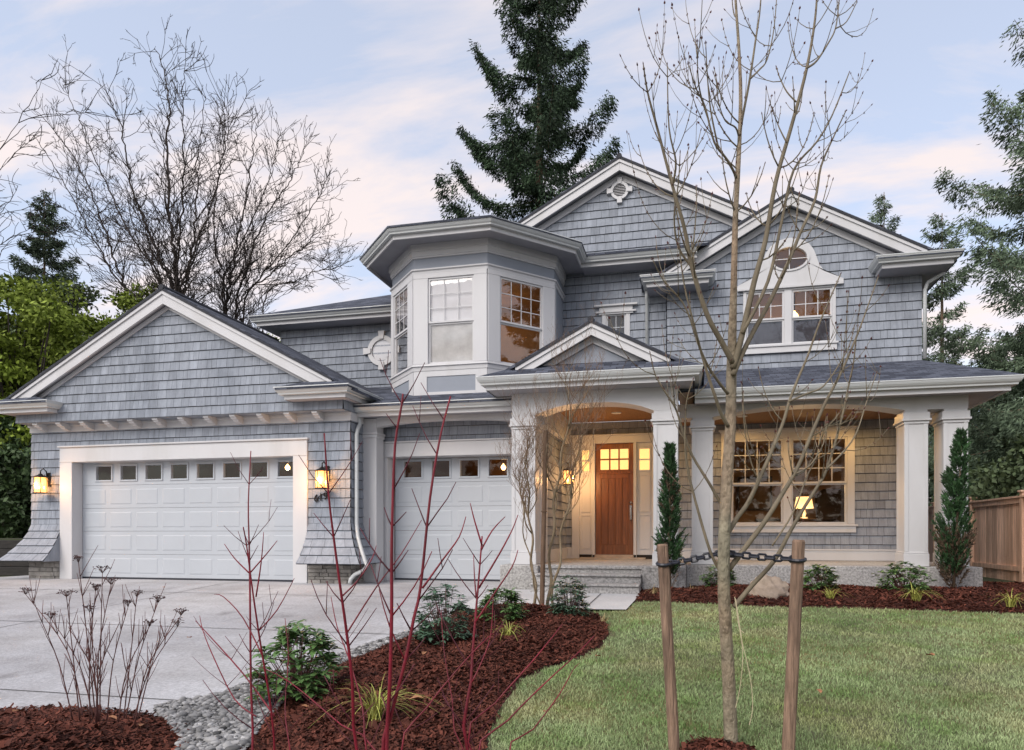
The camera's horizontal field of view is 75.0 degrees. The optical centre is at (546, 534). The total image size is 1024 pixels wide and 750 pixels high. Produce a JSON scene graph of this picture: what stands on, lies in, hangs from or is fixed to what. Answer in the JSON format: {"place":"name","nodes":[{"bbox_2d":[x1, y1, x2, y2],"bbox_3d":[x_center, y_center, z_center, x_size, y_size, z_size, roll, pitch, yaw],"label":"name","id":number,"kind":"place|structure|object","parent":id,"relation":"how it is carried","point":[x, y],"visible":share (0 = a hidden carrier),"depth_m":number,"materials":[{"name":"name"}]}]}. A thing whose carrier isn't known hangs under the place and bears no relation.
{"place":"outdoors","nodes":[
{"label":"outdoors","id":0,"kind":"place"},
{"bbox_2d":[0,538,23,539],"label":"raised bank","id":1,"kind":"structure","parent":0,"point":[11,538],"depth_m":17.00,"materials":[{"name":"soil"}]},
{"bbox_2d":[0,416,30,450],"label":"laurel tree","id":2,"kind":"object","parent":1,"relation":"on","point":[6,422],"visible":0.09,"depth_m":20.23,"materials":[{"name":"green plant"}]},
{"bbox_2d":[0,457,30,527],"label":"laurel shrub","id":3,"kind":"object","parent":1,"relation":"on","point":[11,480],"visible":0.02,"depth_m":18.74,"materials":[{"name":"green plant"}]},
{"bbox_2d":[0,442,31,537],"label":"laurel shrub","id":4,"kind":"object","parent":1,"relation":"on","point":[15,517],"visible":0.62,"depth_m":18.00,"materials":[{"name":"green plant"}]},
{"bbox_2d":[0,14,262,332],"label":"bare tree","id":5,"kind":"object","parent":1,"relation":"on","point":[175,258],"visible":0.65,"depth_m":26.07,"materials":[{"name":"brown plant"}]},
{"bbox_2d":[146,91,367,336],"bbox_3d":[-12.184,-9.080,27.371,9.385,20.357,6.282,0,0,12],"label":"bare tree","id":6,"kind":"object","parent":1,"relation":"on","point":[224,308],"visible":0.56,"depth_m":27.52,"materials":[{"name":"brown plant"}]},
{"bbox_2d":[0,575,502,715],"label":"driveway","id":7,"kind":"structure","parent":0,"point":[28,661],"depth_m":8.05,"materials":[{"name":"concrete"}]},
{"bbox_2d":[4,689,173,699],"bbox_3d":[-7.793,1.276,6.224,10.500,0.001,0.014,0,0,12],"label":"driveway joint","id":8,"kind":"object","parent":7,"relation":"on","point":[86,694],"depth_m":5.31,"materials":[{"name":"grey concrete"}]},
{"bbox_2d":[4,582,233,626],"bbox_3d":[-7.237,1.256,5.692,0.014,0.741,14.000,0,0,12],"label":"driveway joint","id":9,"kind":"object","parent":7,"relation":"on","point":[115,604],"visible":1,"depth_m":9.62,"materials":[{"name":"grey concrete"}]},
{"bbox_2d":[0,620,377,633],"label":"driveway joint","id":10,"kind":"object","parent":7,"relation":"on","point":[176,626],"visible":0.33,"depth_m":8.06,"materials":[{"name":"grey concrete"}]},
{"bbox_2d":[0,588,465,598],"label":"driveway joint","id":11,"kind":"object","parent":7,"relation":"on","point":[229,593],"visible":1,"depth_m":10.74,"materials":[{"name":"grey concrete"}]},
{"bbox_2d":[0,573,1014,649],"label":"ground","id":12,"kind":"structure","parent":0,"point":[984,579],"depth_m":9.29,"materials":[{"name":"soil"}]},
{"bbox_2d":[0,540,29,575],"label":"timber retaining wall","id":13,"kind":"structure","parent":12,"relation":"on","point":[14,568],"depth_m":14.86,"materials":[{"name":"wood"}]},
{"bbox_2d":[0,399,31,457],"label":"leafy tree","id":14,"kind":"object","parent":12,"relation":"on","point":[27,432],"visible":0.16,"depth_m":20.00,"materials":[{"name":"green plant"}]},
{"bbox_2d":[0,273,93,433],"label":"leafy tree","id":15,"kind":"object","parent":12,"relation":"on","point":[55,330],"visible":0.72,"depth_m":21.39,"materials":[{"name":"green plant"}]},
{"bbox_2d":[4,188,89,350],"bbox_3d":[-25.124,-7.946,33.083,7.502,18.384,6.326,0,0,12],"label":"spruce tree","id":16,"kind":"object","parent":12,"relation":"on","point":[37,253],"visible":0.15,"depth_m":32.91,"materials":[{"name":"green plant"}]},
{"bbox_2d":[3,277,107,349],"bbox_3d":[-19.949,-4.645,27.001,6.924,11.305,4.703,0,0,12],"label":"leafy tree","id":17,"kind":"object","parent":12,"relation":"on","point":[90,293],"visible":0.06,"depth_m":26.56,"materials":[{"name":"green plant"}]},
{"bbox_2d":[2,310,120,379],"bbox_3d":[-16.023,-3.577,23.473,6.704,9.167,4.271,0,0,12],"label":"leafy tree","id":18,"kind":"object","parent":12,"relation":"on","point":[92,328],"visible":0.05,"depth_m":23.22,"materials":[{"name":"green plant"}]},
{"bbox_2d":[0,59,124,331],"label":"bare tree","id":19,"kind":"object","parent":12,"relation":"on","point":[12,212],"visible":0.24,"depth_m":23.18,"materials":[{"name":"brown plant"}]},
{"bbox_2d":[1,712,176,749],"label":"mulch bed","id":20,"kind":"object","parent":12,"relation":"on","point":[88,748],"visible":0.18,"depth_m":4.04,"materials":[{"name":"brown wood"}]},
{"bbox_2d":[18,546,186,723],"bbox_3d":[-2.930,0.626,4.303,1.637,1.122,0.466,0,0,12],"label":"dried shrub","id":21,"kind":"object","parent":20,"relation":"on","point":[97,712],"visible":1,"depth_m":4.21,"materials":[{"name":"brown plant"}]},
{"bbox_2d":[95,315,114,326],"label":"leafy tree","id":22,"kind":"object","parent":12,"relation":"on","point":[104,319],"visible":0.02,"depth_m":27.81,"materials":[{"name":"green plant"}]},
{"bbox_2d":[104,282,155,314],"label":"leafy tree","id":23,"kind":"object","parent":12,"relation":"on","point":[130,300],"visible":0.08,"depth_m":25.40,"materials":[{"name":"green plant"}]},
{"bbox_2d":[0,580,1023,749],"bbox_3d":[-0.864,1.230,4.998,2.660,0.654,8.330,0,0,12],"label":"mulch bed","id":24,"kind":"object","parent":12,"relation":"on","point":[600,645],"visible":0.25,"depth_m":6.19,"materials":[{"name":"brown wood"}]},
{"bbox_2d":[194,451,314,749],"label":"red twig dogwood","id":25,"kind":"object","parent":24,"relation":"on","point":[266,679],"visible":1,"depth_m":2.29,"materials":[{"name":"red plant"}]},
{"bbox_2d":[239,619,346,701],"bbox_3d":[-1.864,0.936,5.020,0.732,0.584,0.739,0,0,12],"label":"rhododendron","id":26,"kind":"object","parent":24,"relation":"on","point":[308,679],"visible":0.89,"depth_m":4.92,"materials":[{"name":"green plant"}]},
{"bbox_2d":[306,674,456,727],"bbox_3d":[-1.093,1.060,4.285,0.715,0.294,0.890,0,0,43],"label":"grass tuft","id":27,"kind":"object","parent":24,"relation":"on","point":[376,712],"visible":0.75,"depth_m":4.30,"materials":[{"name":"green plant"}]},
{"bbox_2d":[256,350,509,749],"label":"red twig dogwood","id":28,"kind":"object","parent":24,"relation":"on","point":[385,736],"visible":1,"depth_m":1.90,"materials":[{"name":"red plant"}]},
{"bbox_2d":[408,695,422,699],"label":"fallen leaf","id":29,"kind":"object","parent":24,"relation":"on","point":[416,696],"visible":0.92,"depth_m":4.67,"materials":[{"name":"beige plant"}]},
{"bbox_2d":[411,583,477,644],"bbox_3d":[-1.032,0.798,6.681,0.682,0.626,0.681,0,0,-40],"label":"evergreen shrub","id":30,"kind":"object","parent":24,"relation":"on","point":[427,630],"visible":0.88,"depth_m":6.58,"materials":[{"name":"green plant"}]},
{"bbox_2d":[473,587,528,622],"bbox_3d":[-0.517,0.833,7.743,0.720,0.453,0.659,0,0,12],"label":"rhododendron","id":31,"kind":"object","parent":24,"relation":"on","point":[512,605],"visible":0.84,"depth_m":7.69,"materials":[{"name":"green plant"}]},
{"bbox_2d":[421,503,593,749],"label":"red twig dogwood","id":32,"kind":"object","parent":24,"relation":"on","point":[468,741],"visible":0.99,"depth_m":2.03,"materials":[{"name":"red plant"}]},
{"bbox_2d":[489,620,525,638],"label":"grass tuft","id":33,"kind":"object","parent":24,"relation":"on","point":[508,631],"visible":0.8,"depth_m":6.75,"materials":[{"name":"green plant"}]},
{"bbox_2d":[540,430,547,604],"bbox_3d":[-0.032,-0.138,8.844,0.114,2.489,0.088,0,0,12],"label":"wooden stake","id":34,"kind":"object","parent":24,"relation":"on","point":[543,534],"visible":0.84,"depth_m":8.82,"materials":[{"name":"brown wood"}]},
{"bbox_2d":[493,297,627,605],"bbox_3d":[0.176,-1.088,8.857,1.760,4.123,1.163,0,0,12],"label":"corkscrew willow","id":35,"kind":"object","parent":24,"relation":"on","point":[522,489],"visible":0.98,"depth_m":8.86,"materials":[{"name":"brown plant"}]},
{"bbox_2d":[546,575,591,616],"bbox_3d":[0.271,0.747,8.018,0.566,0.521,0.582,0,0,12],"label":"evergreen shrub","id":36,"kind":"object","parent":24,"relation":"on","point":[558,606],"visible":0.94,"depth_m":7.96,"materials":[{"name":"green plant"}]},
{"bbox_2d":[0,153,1023,593],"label":"house","id":37,"kind":"structure","parent":12,"relation":"on","point":[156,417],"depth_m":12.81,"materials":[{"name":"grey wood"}]},
{"bbox_2d":[32,468,49,493],"bbox_3d":[-10.095,-1.077,13.314,0.270,0.506,0.305,0,0,12],"label":"wall lantern","id":38,"kind":"object","parent":37,"relation":"attached to","point":[41,484],"depth_m":13.23,"materials":[{"name":"glass"}]},
{"bbox_2d":[83,458,292,581],"bbox_3d":[-7.018,-0.283,13.032,4.940,2.337,0.061,0,0,12],"label":"garage door","id":39,"kind":"structure","parent":37,"relation":"in","point":[132,521],"depth_m":13.01,"materials":[{"name":"white metal"}]},
{"bbox_2d":[314,461,329,488],"bbox_3d":[-4.019,-1.076,11.974,0.270,0.506,0.305,0,0,12],"label":"wall lantern","id":40,"kind":"object","parent":37,"relation":"attached to","point":[320,475],"depth_m":11.87,"materials":[{"name":"glass"}]},
{"bbox_2d":[363,330,399,369],"bbox_3d":[-3.733,-4.180,15.116,0.880,0.880,0.085,0,0,12],"label":"round window","id":41,"kind":"structure","parent":37,"relation":"in","point":[381,339],"depth_m":15.13,"materials":[{"name":"white paint"}]},
{"bbox_2d":[391,276,412,376],"bbox_3d":[-2.870,-4.123,13.361,0.086,1.742,1.202,0,0,-33],"label":"window","id":42,"kind":"structure","parent":37,"relation":"in","point":[408,285],"depth_m":13.42,"materials":[{"name":"white paint"}]},
{"bbox_2d":[413,269,486,365],"bbox_3d":[-1.828,-4.123,12.699,1.480,1.742,0.086,0,0,12],"label":"window","id":43,"kind":"structure","parent":37,"relation":"in","point":[450,308],"depth_m":12.72,"materials":[{"name":"white paint"}]},
{"bbox_2d":[395,456,511,580],"bbox_3d":[-1.755,-0.298,12.844,2.480,2.367,0.061,0,0,12],"label":"garage door","id":44,"kind":"structure","parent":37,"relation":"in","point":[490,499],"depth_m":12.83,"materials":[{"name":"white metal"}]},
{"bbox_2d":[487,269,554,364],"bbox_3d":[-0.479,-4.123,12.942,1.499,1.742,0.086,0,0,-33],"label":"window","id":45,"kind":"structure","parent":37,"relation":"in","point":[547,291],"depth_m":12.78,"materials":[{"name":"white paint"}]},
{"bbox_2d":[560,462,573,484],"bbox_3d":[0.424,-1.233,13.372,0.290,0.476,0.240,0,0,12],"label":"wall lantern","id":46,"kind":"object","parent":37,"relation":"attached to","point":[565,475],"depth_m":13.29,"materials":[{"name":"glass"}]},
{"bbox_2d":[595,443,632,554],"bbox_3d":[1.424,-0.743,13.916,0.796,2.326,0.121,0,0,12],"label":"front door","id":47,"kind":"structure","parent":37,"relation":"in","point":[613,462],"depth_m":13.94,"materials":[{"name":"brown wood"}]},
{"bbox_2d":[596,309,635,335],"bbox_3d":[1.469,-4.152,14.000,0.850,1.085,0.125,0,0,12],"label":"window","id":48,"kind":"structure","parent":37,"relation":"in","point":[626,313],"depth_m":13.96,"materials":[{"name":"white paint"}]},
{"bbox_2d":[737,476,771,510],"bbox_3d":[5.262,-1.035,16.791,0.840,0.850,0.060,0,0,12],"label":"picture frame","id":49,"kind":"object","parent":37,"relation":"attached to","point":[762,499],"visible":0.77,"depth_m":16.78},
{"bbox_2d":[719,425,857,532],"bbox_3d":[4.755,-1.073,13.167,2.604,2.065,0.135,0,0,12],"label":"window","id":50,"kind":"structure","parent":37,"relation":"in","point":[755,435],"depth_m":13.12,"materials":[{"name":"white paint"}]},
{"bbox_2d":[770,245,809,270],"bbox_3d":[4.804,-5.445,13.147,0.750,0.510,0.095,0,0,12],"label":"oval window","id":51,"kind":"structure","parent":37,"relation":"in","point":[805,251],"depth_m":13.10,"materials":[{"name":"white paint"}]},
{"bbox_2d":[742,285,838,354],"bbox_3d":[4.798,-4.233,13.158,1.815,1.265,0.135,0,0,12],"label":"window","id":52,"kind":"structure","parent":37,"relation":"in","point":[786,333],"depth_m":13.15,"materials":[{"name":"white paint"}]},
{"bbox_2d":[755,518,835,521],"bbox_3d":[5.436,0.079,14.597,1.600,0.853,0.550,0,0,12],"label":"console table","id":53,"kind":"object","parent":37,"relation":"in","point":[812,519],"visible":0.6,"depth_m":14.27,"materials":[{"name":"wood"}]},
{"bbox_2d":[795,497,813,517],"bbox_3d":[5.625,-0.585,14.530,0.400,0.470,0.400,0,0,12],"label":"table lamp","id":54,"kind":"object","parent":53,"relation":"on","point":[802,501],"visible":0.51,"depth_m":14.40,"materials":[{"name":"ceramic"}]},
{"bbox_2d":[794,267,797,316],"bbox_3d":[5.577,-5.409,14.950,0.180,1.203,0.175,0,0,12],"label":"ceiling bulb","id":55,"kind":"object","parent":37,"relation":"hanging from","point":[795,314],"visible":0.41,"depth_m":14.94,"materials":[{"name":"white"}]},
{"bbox_2d":[815,489,843,521],"bbox_3d":[6.777,-0.292,15.584,0.798,1.595,0.855,0,0,12],"label":"armchair","id":56,"kind":"object","parent":37,"relation":"in","point":[829,503],"visible":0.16,"depth_m":15.84,"materials":[{"name":"brown"}]},
{"bbox_2d":[431,0,625,221],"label":"fir tree","id":57,"kind":"object","parent":12,"relation":"on","point":[550,107],"visible":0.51,"depth_m":25.65,"materials":[{"name":"green plant"}]},
{"bbox_2d":[867,195,901,234],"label":"fir tree","id":58,"kind":"object","parent":12,"relation":"on","point":[879,214],"visible":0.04,"depth_m":31.14,"materials":[{"name":"green plant"}]},
{"bbox_2d":[928,424,980,503],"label":"fir tree","id":59,"kind":"object","parent":12,"relation":"on","point":[931,428],"depth_m":26.21,"materials":[{"name":"green plant"}]},
{"bbox_2d":[920,213,990,365],"bbox_3d":[16.286,-6.049,27.120,5.094,14.438,4.587,0,0,32],"label":"fir tree","id":60,"kind":"object","parent":12,"relation":"on","point":[944,290],"visible":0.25,"depth_m":26.95,"materials":[{"name":"green plant"}]},
{"bbox_2d":[928,472,998,505],"bbox_3d":[12.271,-0.395,18.940,4.674,2.834,2.914,0,0,12],"label":"laurel shrub","id":61,"kind":"object","parent":12,"relation":"on","point":[930,504],"depth_m":18.47,"materials":[{"name":"green plant"}]},
{"bbox_2d":[927,18,1023,501],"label":"fir tree","id":62,"kind":"object","parent":12,"relation":"on","point":[1003,261],"visible":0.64,"depth_m":17.75,"materials":[{"name":"green plant"}]},
{"bbox_2d":[928,490,1023,581],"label":"board fence","id":63,"kind":"object","parent":12,"relation":"on","point":[997,549],"visible":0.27,"depth_m":13.81,"materials":[{"name":"brown wood"}]},
{"bbox_2d":[928,433,1023,516],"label":"laurel shrub","id":64,"kind":"object","parent":12,"relation":"on","point":[1008,483],"visible":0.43,"depth_m":15.09,"materials":[{"name":"green plant"}]},
{"bbox_2d":[928,342,1023,502],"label":"fir tree","id":65,"kind":"object","parent":12,"relation":"on","point":[978,447],"visible":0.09,"depth_m":22.45,"materials":[{"name":"green plant"}]},
{"bbox_2d":[969,337,1023,437],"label":"fir tree","id":66,"kind":"object","parent":12,"relation":"on","point":[1015,372],"depth_m":24.70,"materials":[{"name":"green plant"}]},
{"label":"gravel base","id":67,"kind":"structure","parent":12,"relation":"on","visible":0},
{"bbox_2d":[153,613,450,749],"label":"river pebbles","id":68,"kind":"object","parent":67,"relation":"on","point":[211,726],"visible":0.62,"depth_m":4.68,"materials":[{"name":"grey gravel"}]},
{"bbox_2d":[0,0,1023,479],"label":"sky","id":69,"kind":"structure","parent":0,"point":[393,82],"materials":[{"name":"blue"}]},
{"bbox_2d":[465,589,638,608],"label":"walkway","id":70,"kind":"structure","parent":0,"point":[613,601],"depth_m":9.63,"materials":[{"name":"concrete"}]},
{"bbox_2d":[485,602,1023,749],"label":"lawn","id":71,"kind":"structure","parent":0,"point":[742,686],"depth_m":5.51,"materials":[{"name":"green plant"}]},
{"bbox_2d":[657,544,679,749],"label":"wooden stake","id":72,"kind":"object","parent":71,"relation":"on","point":[668,656],"visible":1,"depth_m":4.01,"materials":[{"name":"brown wood"}]},
{"bbox_2d":[655,550,731,566],"bbox_3d":[0.891,0.141,4.009,0.460,0.113,0.116,0,0,8],"label":"chain tie","id":73,"kind":"object","parent":72,"relation":"attached to","point":[671,563],"visible":0.85,"depth_m":4.00,"materials":[{"name":"black plastic"}]},
{"bbox_2d":[600,0,889,746],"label":"young maple","id":74,"kind":"object","parent":71,"relation":"on","point":[734,350],"visible":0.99,"depth_m":3.97,"materials":[{"name":"brown plant"}]},
{"bbox_2d":[734,597,752,724],"bbox_3d":[1.155,0.738,3.893,0.105,0.746,0.004,0,0,12],"label":"twine","id":75,"kind":"object","parent":74,"relation":"hanging from","point":[742,659],"visible":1,"depth_m":3.89,"materials":[{"name":"fabric"}]},
{"bbox_2d":[782,539,804,749],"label":"wooden stake","id":76,"kind":"object","parent":71,"relation":"on","point":[792,656],"visible":1,"depth_m":3.85,"materials":[{"name":"brown wood"}]},
{"bbox_2d":[717,550,806,562],"bbox_3d":[1.260,0.128,3.928,0.525,0.077,0.120,0,0,16],"label":"chain tie","id":77,"kind":"object","parent":76,"relation":"attached to","point":[733,553],"visible":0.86,"depth_m":3.91,"materials":[{"name":"black plastic"}]},
{"bbox_2d":[633,583,1023,613],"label":"mulch bed","id":78,"kind":"object","parent":71,"relation":"on","point":[987,600],"visible":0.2,"depth_m":8.96,"materials":[{"name":"brown wood"}]},
{"bbox_2d":[651,441,688,587],"bbox_3d":[1.889,-0.263,10.073,0.523,2.346,0.509,0,0,-25],"label":"columnar cypress","id":79,"kind":"object","parent":78,"relation":"on","point":[669,496],"visible":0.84,"depth_m":10.02,"materials":[{"name":"green plant"}]},
{"bbox_2d":[699,562,737,586],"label":"rhododendron","id":80,"kind":"object","parent":78,"relation":"on","point":[707,581],"visible":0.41,"depth_m":10.37,"materials":[{"name":"green plant"}]},
{"bbox_2d":[748,575,789,598],"bbox_3d":[3.150,0.757,9.395,0.460,0.397,0.513,0,0,-45],"label":"boulder","id":81,"kind":"object","parent":78,"relation":"on","point":[769,587],"visible":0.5,"depth_m":9.29,"materials":[{"name":"beige stone"}]},
{"bbox_2d":[803,564,841,590],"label":"rhododendron","id":82,"kind":"object","parent":78,"relation":"on","point":[818,569],"visible":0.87,"depth_m":9.73,"materials":[{"name":"green plant"}]},
{"bbox_2d":[816,584,849,598],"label":"grass tuft","id":83,"kind":"object","parent":78,"relation":"on","point":[829,595],"visible":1,"depth_m":9.08,"materials":[{"name":"green plant"}]},
{"bbox_2d":[871,561,936,590],"bbox_3d":[5.222,0.618,9.706,0.847,0.465,0.853,0,0,-27],"label":"rhododendron","id":84,"kind":"object","parent":78,"relation":"on","point":[894,571],"visible":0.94,"depth_m":9.62,"materials":[{"name":"green plant"}]},
{"bbox_2d":[894,582,938,600],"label":"grass tuft","id":85,"kind":"object","parent":78,"relation":"on","point":[916,595],"visible":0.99,"depth_m":8.77,"materials":[{"name":"green plant"}]},
{"bbox_2d":[929,427,978,586],"bbox_3d":[6.078,-0.359,9.918,0.643,2.520,0.636,0,0,12],"label":"columnar cypress","id":86,"kind":"object","parent":78,"relation":"on","point":[946,540],"visible":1,"depth_m":9.85,"materials":[{"name":"green plant"}]},
{"bbox_2d":[991,588,1023,607],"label":"grass tuft","id":87,"kind":"object","parent":78,"relation":"on","point":[1012,602],"visible":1,"depth_m":8.31,"materials":[{"name":"green plant"}]},
{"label":"mulch ring","id":88,"kind":"structure","parent":71,"relation":"on","visible":0},
{"bbox_2d":[679,735,756,749],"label":"mulch chips","id":89,"kind":"object","parent":88,"relation":"on","point":[705,743],"visible":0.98,"depth_m":3.96,"materials":[{"name":"brown wood"}]}
]}

